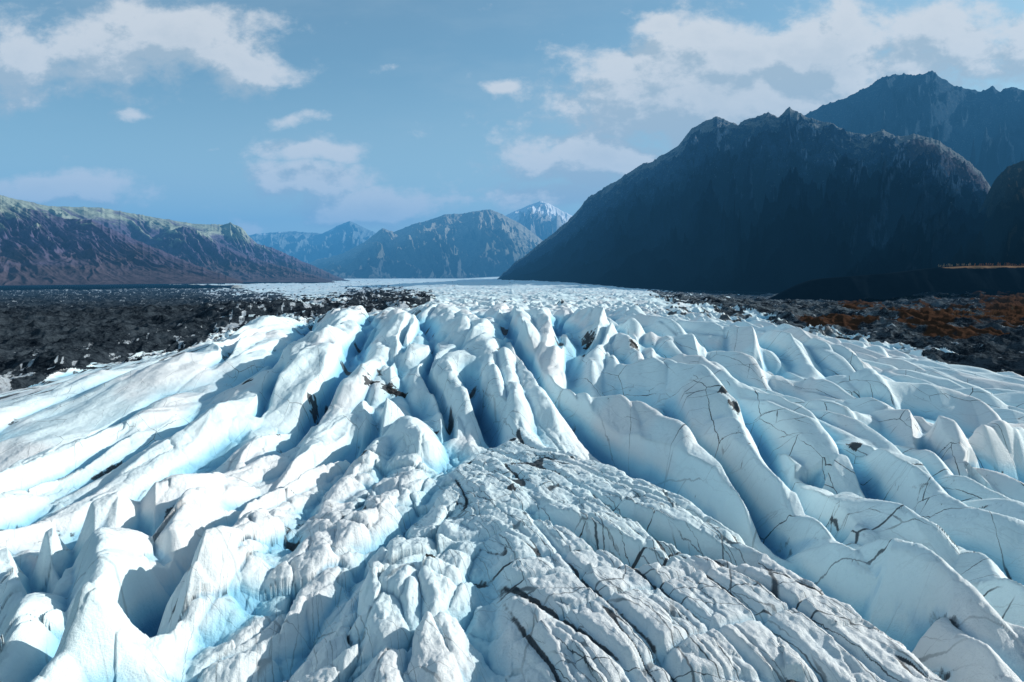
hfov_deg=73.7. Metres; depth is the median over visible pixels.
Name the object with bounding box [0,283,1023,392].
moraine ground
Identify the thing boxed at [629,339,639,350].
stone heap
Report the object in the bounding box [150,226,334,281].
mountain
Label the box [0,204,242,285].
mountain
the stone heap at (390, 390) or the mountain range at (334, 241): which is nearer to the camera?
the stone heap at (390, 390)
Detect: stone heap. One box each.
[386,386,407,397]
[583,337,594,349]
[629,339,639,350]
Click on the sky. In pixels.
(256, 116)
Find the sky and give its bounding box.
[0,0,1023,234]
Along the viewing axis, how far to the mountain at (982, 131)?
4871.77 m
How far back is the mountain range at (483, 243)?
10491.92 m
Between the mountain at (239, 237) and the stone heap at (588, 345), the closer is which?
the stone heap at (588, 345)
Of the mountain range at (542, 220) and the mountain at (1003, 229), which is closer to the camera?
the mountain at (1003, 229)
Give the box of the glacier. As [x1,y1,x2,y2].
[0,277,1023,681]
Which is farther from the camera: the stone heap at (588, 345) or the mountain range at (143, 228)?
the mountain range at (143, 228)
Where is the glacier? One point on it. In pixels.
(694, 493)
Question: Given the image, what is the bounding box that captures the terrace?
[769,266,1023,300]
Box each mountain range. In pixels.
[0,195,343,280]
[248,221,375,262]
[308,209,542,278]
[506,201,571,240]
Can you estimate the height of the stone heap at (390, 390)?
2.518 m
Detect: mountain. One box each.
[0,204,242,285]
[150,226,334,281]
[220,222,340,280]
[498,107,1023,295]
[804,71,1023,186]
[925,161,1023,268]

